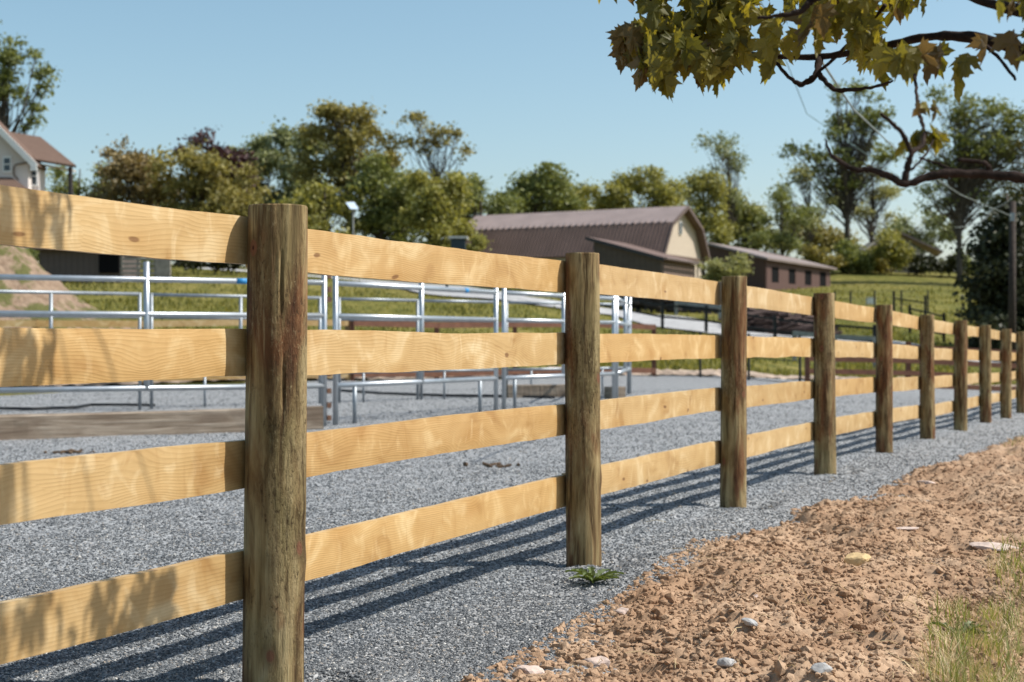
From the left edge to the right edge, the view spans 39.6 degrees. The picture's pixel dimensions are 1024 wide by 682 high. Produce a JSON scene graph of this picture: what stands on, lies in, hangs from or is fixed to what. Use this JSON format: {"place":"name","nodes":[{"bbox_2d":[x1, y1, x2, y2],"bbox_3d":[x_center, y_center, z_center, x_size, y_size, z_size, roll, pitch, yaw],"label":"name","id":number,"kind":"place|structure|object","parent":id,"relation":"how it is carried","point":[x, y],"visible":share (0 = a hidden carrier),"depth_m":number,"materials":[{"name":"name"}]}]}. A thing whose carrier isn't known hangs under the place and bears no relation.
{"place":"outdoors","nodes":[
{"label":"outdoors","id":0,"kind":"place"},
{"bbox_2d":[0,264,1015,395],"bbox_3d":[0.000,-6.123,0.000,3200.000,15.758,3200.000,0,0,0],"label":"ground","id":1,"kind":"structure","parent":0,"point":[860,279],"depth_m":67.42,"materials":[{"name":"green plant"}]},
{"bbox_2d":[0,20,64,135],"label":"tree","id":2,"kind":"object","parent":1,"relation":"on","point":[10,58],"visible":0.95,"depth_m":117.66,"materials":[{"name":"green plant"}]},
{"bbox_2d":[0,122,75,194],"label":"house","id":3,"kind":"structure","parent":1,"relation":"on","point":[23,157],"depth_m":88.58,"materials":[{"name":"beige"}]},
{"bbox_2d":[3,156,11,171],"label":"window","id":4,"kind":"structure","parent":3,"relation":"in","point":[7,160],"depth_m":87.89,"materials":[{"name":"glass"}]},
{"bbox_2d":[32,169,37,185],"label":"window","id":5,"kind":"structure","parent":3,"relation":"in","point":[34,173],"depth_m":88.60,"materials":[{"name":"glass"}]},
{"bbox_2d":[0,245,137,328],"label":"soil heap","id":6,"kind":"object","parent":1,"relation":"on","point":[17,260],"visible":0.26,"depth_m":44.73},
{"bbox_2d":[32,248,136,282],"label":"plank shed","id":7,"kind":"structure","parent":1,"relation":"on","point":[55,262],"depth_m":72.00,"materials":[{"name":"black"}]},
{"bbox_2d":[99,254,118,272],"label":"doorway","id":8,"kind":"structure","parent":7,"relation":"in","point":[107,263],"depth_m":71.91,"materials":[{"name":"black"}]},
{"bbox_2d":[45,159,125,197],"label":"tree","id":9,"kind":"object","parent":1,"relation":"on","point":[63,188],"visible":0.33,"depth_m":128.01,"materials":[{"name":"green plant"}]},
{"bbox_2d":[26,248,153,271],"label":"bush","id":10,"kind":"object","parent":1,"relation":"on","point":[35,254],"visible":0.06,"depth_m":79.44,"materials":[{"name":"green plant"}]},
{"bbox_2d":[85,134,189,206],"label":"tree","id":11,"kind":"object","parent":1,"relation":"on","point":[127,167],"visible":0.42,"depth_m":102.49,"materials":[{"name":"green plant"}]},
{"bbox_2d":[120,255,170,282],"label":"slatted stall","id":12,"kind":"object","parent":1,"relation":"on","point":[161,268],"visible":0.57,"depth_m":71.97},
{"bbox_2d":[0,319,349,386],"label":"board fence","id":13,"kind":"object","parent":1,"relation":"on","point":[35,323],"visible":0.12,"depth_m":32.98,"materials":[{"name":"wood"}]},
{"bbox_2d":[135,138,278,266],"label":"tree","id":14,"kind":"object","parent":1,"relation":"on","point":[220,194],"visible":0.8,"depth_m":99.79,"materials":[{"name":"green plant"}]},
{"bbox_2d":[171,260,245,273],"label":"bush","id":15,"kind":"object","parent":1,"relation":"on","point":[186,265],"visible":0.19,"depth_m":83.34,"materials":[{"name":"green plant"}]},
{"bbox_2d":[169,125,264,263],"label":"tree","id":16,"kind":"object","parent":1,"relation":"on","point":[234,158],"visible":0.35,"depth_m":123.03,"materials":[{"name":"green plant"}]},
{"bbox_2d":[227,115,309,202],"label":"tree","id":17,"kind":"object","parent":1,"relation":"on","point":[266,153],"visible":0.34,"depth_m":134.26,"materials":[{"name":"green plant"}]},
{"bbox_2d":[267,126,337,226],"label":"tree","id":18,"kind":"object","parent":1,"relation":"on","point":[285,175],"visible":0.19,"depth_m":131.52,"materials":[{"name":"green plant"}]},
{"bbox_2d":[273,179,368,235],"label":"tree","id":19,"kind":"object","parent":1,"relation":"on","point":[320,201],"visible":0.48,"depth_m":105.98,"materials":[{"name":"green plant"}]},
{"bbox_2d":[279,97,406,233],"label":"tree","id":20,"kind":"object","parent":1,"relation":"on","point":[346,143],"visible":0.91,"depth_m":111.34,"materials":[{"name":"green plant"}]},
{"bbox_2d":[346,202,358,234],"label":"solar panel","id":21,"kind":"object","parent":1,"relation":"on","point":[352,206],"visible":0.62,"depth_m":95.10,"materials":[{"name":"white"}]},
{"bbox_2d":[341,150,420,242],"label":"tree","id":22,"kind":"object","parent":1,"relation":"on","point":[375,176],"visible":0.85,"depth_m":107.25,"materials":[{"name":"green plant"}]},
{"bbox_2d":[385,165,445,242],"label":"tree","id":23,"kind":"object","parent":1,"relation":"on","point":[413,232],"visible":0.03,"depth_m":139.00,"materials":[{"name":"green plant"}]},
{"bbox_2d":[389,110,476,190],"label":"tree","id":24,"kind":"object","parent":1,"relation":"on","point":[413,117],"visible":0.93,"depth_m":111.93,"materials":[{"name":"green plant"}]},
{"bbox_2d":[388,168,482,246],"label":"tree","id":25,"kind":"object","parent":1,"relation":"on","point":[438,216],"visible":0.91,"depth_m":104.33,"materials":[{"name":"green plant"}]},
{"bbox_2d":[448,236,467,249],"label":"outbuilding","id":26,"kind":"structure","parent":1,"relation":"on","point":[459,242],"depth_m":90.00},
{"bbox_2d":[466,233,493,251],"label":"bush","id":27,"kind":"object","parent":1,"relation":"on","point":[479,242],"visible":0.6,"depth_m":91.72,"materials":[{"name":"green plant"}]},
{"bbox_2d":[447,170,529,221],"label":"tree","id":28,"kind":"object","parent":1,"relation":"on","point":[508,204],"visible":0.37,"depth_m":117.37,"materials":[{"name":"green plant"}]},
{"bbox_2d":[350,321,655,380],"bbox_3d":[0.077,0.337,37.623,10.098,1.738,0.174,0,0,-37],"label":"board fence","id":29,"kind":"object","parent":1,"relation":"on","point":[436,326],"visible":0.26,"depth_m":36.60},
{"bbox_2d":[0,185,1023,681],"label":"board fence","id":30,"kind":"object","parent":1,"relation":"on","point":[276,353],"visible":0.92,"depth_m":4.61,"materials":[{"name":"brown wood"}]},
{"bbox_2d":[494,160,588,213],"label":"tree","id":31,"kind":"object","parent":1,"relation":"on","point":[535,189],"visible":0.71,"depth_m":124.29,"materials":[{"name":"green plant"}]},
{"bbox_2d":[548,182,597,211],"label":"tree","id":32,"kind":"object","parent":1,"relation":"on","point":[581,199],"visible":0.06,"depth_m":149.52,"materials":[{"name":"green plant"}]},
{"bbox_2d":[466,205,710,278],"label":"gambrel barn","id":33,"kind":"structure","parent":1,"relation":"on","point":[677,231],"depth_m":104.81,"materials":[{"name":"beige"}]},
{"bbox_2d":[571,168,650,210],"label":"tree","id":34,"kind":"object","parent":1,"relation":"on","point":[615,197],"visible":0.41,"depth_m":129.07,"materials":[{"name":"green plant"}]},
{"bbox_2d":[586,237,702,296],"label":"lean to shed","id":35,"kind":"object","parent":1,"relation":"on","point":[620,254],"visible":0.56,"depth_m":94.31,"materials":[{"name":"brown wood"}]},
{"bbox_2d":[612,164,701,216],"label":"tree","id":36,"kind":"object","parent":1,"relation":"on","point":[658,192],"visible":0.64,"depth_m":129.28,"materials":[{"name":"green plant"}]},
{"bbox_2d":[446,284,875,341],"bbox_3d":[5.314,-1.421,63.096,23.485,4.366,0.623,0,0,42],"label":"board fence","id":37,"kind":"object","parent":1,"relation":"on","point":[775,331],"visible":0.52,"depth_m":60.44,"materials":[{"name":"wood"}]},
{"bbox_2d":[618,296,717,313],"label":"wood pile","id":38,"kind":"object","parent":1,"relation":"on","point":[636,306],"visible":0.25,"depth_m":74.98,"materials":[{"name":"wood"}]},
{"bbox_2d":[675,301,720,317],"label":"board fence","id":39,"kind":"object","parent":1,"relation":"on","point":[696,304],"visible":0.15,"depth_m":71.40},
{"bbox_2d":[675,165,748,278],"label":"tree","id":40,"kind":"object","parent":1,"relation":"on","point":[715,223],"visible":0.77,"depth_m":148.96,"materials":[{"name":"green plant"}]},
{"bbox_2d":[691,129,752,243],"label":"tree","id":41,"kind":"object","parent":1,"relation":"on","point":[728,164],"visible":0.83,"depth_m":155.92,"materials":[{"name":"green plant"}]},
{"bbox_2d":[695,251,754,280],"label":"bush","id":42,"kind":"object","parent":1,"relation":"on","point":[717,270],"visible":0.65,"depth_m":89.42,"materials":[{"name":"green plant"}]},
{"bbox_2d":[656,331,800,381],"bbox_3d":[6.065,0.527,39.503,4.923,1.644,0.755,0,0,43],"label":"wire fence","id":43,"kind":"object","parent":1,"relation":"on","point":[799,360],"visible":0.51,"depth_m":39.47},
{"bbox_2d":[709,185,776,251],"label":"tree","id":44,"kind":"object","parent":1,"relation":"on","point":[752,227],"visible":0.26,"depth_m":158.37,"materials":[{"name":"green plant"}]},
{"bbox_2d":[724,194,779,250],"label":"tree","id":45,"kind":"object","parent":1,"relation":"on","point":[745,240],"visible":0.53,"depth_m":157.61,"materials":[{"name":"green plant"}]},
{"bbox_2d":[707,242,836,290],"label":"stable","id":46,"kind":"structure","parent":1,"relation":"on","point":[773,271],"depth_m":135.01,"materials":[{"name":"red"}]},
{"bbox_2d":[772,267,777,282],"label":"window","id":47,"kind":"structure","parent":46,"relation":"in","point":[774,269],"depth_m":131.84,"materials":[{"name":"black"}]},
{"bbox_2d":[789,269,794,283],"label":"window","id":48,"kind":"structure","parent":46,"relation":"in","point":[791,271],"depth_m":134.91,"materials":[{"name":"black"}]},
{"bbox_2d":[805,270,810,284],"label":"window","id":49,"kind":"structure","parent":46,"relation":"in","point":[807,273],"depth_m":137.93,"materials":[{"name":"black"}]},
{"bbox_2d":[820,272,825,286],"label":"window","id":50,"kind":"structure","parent":46,"relation":"in","point":[822,274],"depth_m":141.20,"materials":[{"name":"black"}]},
{"bbox_2d":[718,308,841,334],"bbox_3d":[11.922,-0.731,63.280,5.233,1.688,3.542,0,0,0],"label":"brush pile","id":51,"kind":"object","parent":1,"relation":"on","point":[768,324],"visible":0.5,"depth_m":62.11,"materials":[{"name":"wood"}]},
{"bbox_2d":[740,183,821,256],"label":"tree","id":52,"kind":"object","parent":1,"relation":"on","point":[784,239],"visible":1,"depth_m":149.26,"materials":[{"name":"green plant"}]},
{"bbox_2d":[598,0,1023,187],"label":"maple tree","id":53,"kind":"object","parent":1,"relation":"on","point":[705,43],"visible":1,"depth_m":3.35,"materials":[{"name":"green plant"}]},
{"bbox_2d":[767,158,857,244],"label":"tree","id":54,"kind":"object","parent":1,"relation":"on","point":[810,231],"visible":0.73,"depth_m":175.86,"materials":[{"name":"green plant"}]},
{"bbox_2d":[791,243,848,270],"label":"bush","id":55,"kind":"object","parent":1,"relation":"on","point":[811,253],"visible":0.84,"depth_m":164.22,"materials":[{"name":"green plant"}]},
{"bbox_2d":[776,204,864,255],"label":"tree","id":56,"kind":"object","parent":1,"relation":"on","point":[827,239],"visible":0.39,"depth_m":188.46,"materials":[{"name":"green plant"}]},
{"bbox_2d":[792,331,875,368],"bbox_3d":[11.546,0.359,51.006,3.332,1.472,0.216,0,0,40],"label":"board fence","id":57,"kind":"object","parent":1,"relation":"on","point":[838,336],"visible":0.4,"depth_m":50.66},
{"bbox_2d":[772,77,907,239],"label":"tree","id":58,"kind":"object","parent":1,"relation":"on","point":[849,183],"visible":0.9,"depth_m":177.28,"materials":[{"name":"green plant"}]},
{"bbox_2d":[827,237,881,273],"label":"bush","id":59,"kind":"object","parent":1,"relation":"on","point":[853,256],"visible":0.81,"depth_m":167.10,"materials":[{"name":"green plant"}]},
{"bbox_2d":[837,164,911,242],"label":"tree","id":60,"kind":"object","parent":1,"relation":"on","point":[883,192],"visible":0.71,"depth_m":179.94,"materials":[{"name":"green plant"}]},
{"bbox_2d":[862,245,896,273],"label":"bush","id":61,"kind":"object","parent":1,"relation":"on","point":[879,266],"visible":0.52,"depth_m":168.58,"materials":[{"name":"green plant"}]},
{"bbox_2d":[834,290,928,312],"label":"wire fence","id":62,"kind":"object","parent":1,"relation":"on","point":[874,297],"visible":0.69,"depth_m":83.95,"materials":[{"name":"metal"}]},
{"bbox_2d":[865,225,915,274],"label":"bush","id":63,"kind":"object","parent":1,"relation":"on","point":[896,252],"visible":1,"depth_m":164.95,"materials":[{"name":"green plant"}]},
{"bbox_2d":[860,229,942,272],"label":"house","id":64,"kind":"structure","parent":1,"relation":"on","point":[931,249],"depth_m":175.24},
{"bbox_2d":[893,291,926,314],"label":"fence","id":65,"kind":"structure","parent":1,"relation":"on","point":[924,302],"depth_m":76.56,"materials":[{"name":"metal"}]},
{"bbox_2d":[805,342,1015,390],"bbox_3d":[21.274,0.800,39.193,27.974,1.694,0.470,0,0,-10],"label":"board fence","id":66,"kind":"object","parent":1,"relation":"on","point":[907,372],"visible":0.3,"depth_m":37.10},
{"bbox_2d":[877,207,968,254],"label":"tree","id":67,"kind":"object","parent":1,"relation":"on","point":[905,227],"visible":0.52,"depth_m":209.39,"materials":[{"name":"green plant"}]},
{"bbox_2d":[908,305,944,341],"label":"field gate","id":68,"kind":"structure","parent":1,"relation":"on","point":[942,316],"depth_m":66.54,"materials":[{"name":"metal"}]},
{"bbox_2d":[905,250,975,275],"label":"bush","id":69,"kind":"object","parent":1,"relation":"on","point":[919,263],"visible":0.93,"depth_m":165.64,"materials":[{"name":"green plant"}]},
{"bbox_2d":[937,250,976,275],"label":"bush","id":70,"kind":"object","parent":1,"relation":"on","point":[968,260],"visible":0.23,"depth_m":167.39,"materials":[{"name":"green plant"}]},
{"bbox_2d":[907,82,1023,279],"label":"tree","id":71,"kind":"object","parent":1,"relation":"on","point":[985,149],"visible":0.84,"depth_m":149.57,"materials":[{"name":"green plant"}]},
{"bbox_2d":[948,189,1023,349],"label":"tree","id":72,"kind":"object","parent":1,"relation":"on","point":[987,292],"visible":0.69,"depth_m":59.43,"materials":[{"name":"green plant"}]},
{"bbox_2d":[998,100,1023,200],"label":"tree","id":73,"kind":"object","parent":1,"relation":"on","point":[1022,185],"visible":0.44,"depth_m":149.81,"materials":[{"name":"green plant"}]},
{"bbox_2d":[1008,201,1015,370],"bbox_3d":[18.269,-1.804,51.969,0.297,6.611,0.358,0,0,0],"label":"utility pole","id":74,"kind":"object","parent":1,"relation":"on","point":[1012,277],"visible":0.75,"depth_m":51.90,"materials":[{"name":"brown wood"}]},
{"bbox_2d":[760,1,948,211],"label":"power cable","id":75,"kind":"object","parent":74,"relation":"attached to","point":[836,133],"visible":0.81,"depth_m":35.95,"materials":[{"name":"metal"}]},
{"bbox_2d":[823,62,1010,215],"bbox_3d":[9.868,-3.487,32.102,1.128,2.136,42.763,0,0,21],"label":"power cable","id":76,"kind":"object","parent":74,"relation":"attached to","point":[843,94],"visible":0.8,"depth_m":20.75,"materials":[{"name":"metal"}]},
{"bbox_2d":[0,375,1023,681],"bbox_3d":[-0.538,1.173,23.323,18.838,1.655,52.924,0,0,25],"label":"gravel path","id":77,"kind":"structure","parent":0,"point":[648,385],"depth_m":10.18,"materials":[{"name":"gravel"}]},
{"bbox_2d":[44,449,94,453],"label":"soil crumbs","id":78,"kind":"object","parent":77,"relation":"on","point":[70,451],"visible":1,"depth_m":12.80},
{"bbox_2d":[0,290,141,409],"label":"livestock panel","id":79,"kind":"object","parent":77,"relation":"on","point":[138,294],"visible":0.45,"depth_m":20.39,"materials":[{"name":"metal"}]},
{"bbox_2d":[0,403,154,409],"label":"hose","id":80,"kind":"object","parent":77,"relation":"on","point":[68,407],"visible":0.91,"depth_m":21.01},
{"bbox_2d":[0,406,322,439],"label":"timber beam","id":81,"kind":"structure","parent":77,"relation":"on","point":[38,426],"depth_m":15.07,"materials":[{"name":"wood"}]},
{"bbox_2d":[0,261,330,425],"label":"livestock panel","id":82,"kind":"object","parent":77,"relation":"on","point":[146,279],"visible":0.74,"depth_m":15.92,"materials":[{"name":"metal"}]},
{"bbox_2d":[150,293,321,408],"bbox_3d":[-4.213,0.148,21.950,2.886,1.725,0.052,0,0,-37],"label":"livestock panel","id":83,"kind":"object","parent":77,"relation":"on","point":[240,297],"visible":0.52,"depth_m":21.65,"materials":[{"name":"metal"}]},
{"bbox_2d":[338,297,418,402],"bbox_3d":[-2.212,0.148,23.700,1.622,1.725,0.050,0,0,-40],"label":"livestock panel","id":84,"kind":"object","parent":77,"relation":"on","point":[377,299],"visible":0.49,"depth_m":23.56,"materials":[{"name":"metal"}]},
{"bbox_2d":[333,276,497,424],"bbox_3d":[-1.165,0.045,18.525,0.068,1.930,3.730,0,0,31],"label":"livestock panel","id":85,"kind":"object","parent":77,"relation":"on","point":[421,288],"visible":0.59,"depth_m":18.32,"materials":[{"name":"metal"}]},
{"bbox_2d":[341,389,554,398],"bbox_3d":[-1.556,0.980,26.330,5.558,0.049,0.662,0,0,41],"label":"hose","id":86,"kind":"object","parent":77,"relation":"on","point":[449,395],"visible":0.73,"depth_m":25.63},
{"bbox_2d":[420,299,493,399],"bbox_3d":[-0.916,0.148,24.750,1.603,1.725,0.050,0,0,-35],"label":"livestock panel","id":87,"kind":"object","parent":77,"relation":"on","point":[455,301],"visible":0.2,"depth_m":24.64,"materials":[{"name":"metal"}]},
{"bbox_2d":[463,462,519,467],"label":"soil crumbs","id":88,"kind":"object","parent":77,"relation":"on","point":[499,464],"visible":1,"depth_m":11.54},
{"bbox_2d":[506,301,561,384],"bbox_3d":[0.640,0.148,25.800,1.724,1.724,0.049,0,0,-29],"label":"livestock panel","id":89,"kind":"object","parent":77,"relation":"on","point":[523,369],"visible":0.3,"depth_m":25.56,"materials":[{"name":"metal"}]},
{"bbox_2d":[506,384,564,397],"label":"timber beam","id":90,"kind":"structure","parent":77,"relation":"on","point":[556,390],"depth_m":25.16,"materials":[{"name":"wood"}]},
{"bbox_2d":[502,288,615,408],"bbox_3d":[0.770,0.045,21.700,0.066,1.930,3.375,0,0,32],"label":"livestock panel","id":91,"kind":"object","parent":77,"relation":"on","point":[514,378],"visible":0.48,"depth_m":21.10,"materials":[{"name":"metal"}]},
{"bbox_2d":[565,566,623,582],"bbox_3d":[0.339,0.969,5.863,0.242,0.059,0.248,0,0,0],"label":"weed plant","id":92,"kind":"object","parent":77,"relation":"on","point":[590,574],"visible":1,"depth_m":5.86,"materials":[{"name":"green plant"}]},
{"bbox_2d":[600,303,629,394],"bbox_3d":[1.837,0.148,26.700,0.050,1.725,1.150,0,0,43],"label":"livestock panel","id":93,"kind":"object","parent":77,"relation":"on","point":[628,363],"visible":0.26,"depth_m":27.07,"materials":[{"name":"metal"}]},
{"bbox_2d":[604,386,625,398],"bbox_3d":[1.786,0.906,24.702,0.324,0.233,0.216,0,0,-38],"label":"timber block","id":94,"kind":"object","parent":77,"relation":"on","point":[608,392],"depth_m":24.64,"materials":[{"name":"wood"}]},
{"bbox_2d":[616,296,630,397],"bbox_3d":[1.983,0.045,25.250,0.065,1.930,3.999,0,0,8],"label":"livestock panel","id":95,"kind":"object","parent":77,"relation":"on","point":[624,323],"visible":0.56,"depth_m":25.68,"materials":[{"name":"metal"}]},
{"bbox_2d":[0,0,1023,272],"label":"sky","id":96,"kind":"structure","parent":0,"point":[529,83],"materials":[{"name":"blue"}]},
{"bbox_2d":[10,366,1015,386],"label":"dirt path","id":97,"kind":"structure","parent":0,"point":[704,372],"depth_m":41.87,"materials":[{"name":"soil"}]},
{"bbox_2d":[198,267,1000,362],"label":"road","id":98,"kind":"structure","parent":0,"point":[692,325],"depth_m":67.07,"materials":[{"name":"asphalt"}]},
{"bbox_2d":[460,435,1023,681],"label":"dirt ground","id":99,"kind":"structure","parent":0,"point":[738,616],"depth_m":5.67,"materials":[{"name":"brown soil"}]},
{"bbox_2d":[515,665,544,673],"bbox_3d":[0.052,0.993,4.253,0.089,0.044,0.059,2,6,-17],"label":"stone","id":100,"kind":"object","parent":99,"relation":"on","point":[532,669],"visible":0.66,"depth_m":4.24,"materials":[{"name":"stone"}]},
{"bbox_2d":[582,656,609,665],"bbox_3d":[0.253,0.997,4.399,0.083,0.043,0.072,0,0,-19],"label":"stone","id":101,"kind":"object","parent":99,"relation":"on","point":[595,660],"visible":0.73,"depth_m":4.38,"materials":[{"name":"stone"}]},
{"bbox_2d":[615,607,627,614],"bbox_3d":[0.401,0.976,5.132,0.059,0.027,0.036,-3,11,0],"label":"stone","id":102,"kind":"object","parent":99,"relation":"on","point":[622,610],"visible":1,"depth_m":5.12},
{"bbox_2d":[717,657,735,666],"bbox_3d":[0.627,0.939,4.153,0.062,0.030,0.039,1,-11,-11],"label":"stone","id":103,"kind":"object","parent":99,"relation":"on","point":[726,662],"visible":0.98,"depth_m":4.14,"materials":[{"name":"stone"}]},
{"bbox_2d":[741,617,757,626],"bbox_3d":[0.771,0.912,4.616,0.064,0.025,0.040,8,-5,46],"label":"stone","id":104,"kind":"object","parent":99,"relation":"on","point":[749,621],"visible":1,"depth_m":4.60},
{"bbox_2d":[565,477,971,677],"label":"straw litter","id":105,"kind":"object","parent":99,"relation":"on","point":[769,616],"visible":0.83,"depth_m":4.93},
{"bbox_2d":[811,662,832,674],"bbox_3d":[0.863,0.916,3.976,0.068,0.038,0.040,3,6,-17],"label":"stone","id":106,"kind":"object","parent":99,"relation":"on","point":[821,667],"visible":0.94,"depth_m":3.96,"materials":[{"name":"stone"}]},
{"bbox_2d":[844,552,870,565],"bbox_3d":[1.448,0.925,5.959,0.122,0.076,0.083,0,9,-6],"label":"stone","id":107,"kind":"object","parent":99,"relation":"on","point":[856,558],"visible":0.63,"depth_m":5.93,"materials":[{"name":"yellow stone"}]},
{"bbox_2d":[930,621,991,637],"bbox_3d":[1.533,0.983,4.834,0.159,0.051,0.206,0,0,-40],"label":"weed plant","id":108,"kind":"object","parent":99,"relation":"on","point":[967,624],"visible":0.4,"depth_m":4.84,"materials":[{"name":"green plant"}]},
{"bbox_2d":[969,542,1018,551],"bbox_3d":[2.266,0.967,6.647,0.245,0.051,0.152,6,4,17],"label":"stone","id":109,"kind":"object","parent":99,"relation":"on","point":[982,545],"visible":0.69,"depth_m":6.62,"materials":[{"name":"stone"}]},
{"bbox_2d":[799,436,1023,681],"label":"dry grass","id":110,"kind":"structure","parent":0,"point":[944,667],"depth_m":4.51,"materials":[{"name":"plant"}]},
{"bbox_2d":[920,436,1023,681],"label":"green grass","id":111,"kind":"structure","parent":0,"point":[961,637],"depth_m":4.60,"materials":[{"name":"plant"}]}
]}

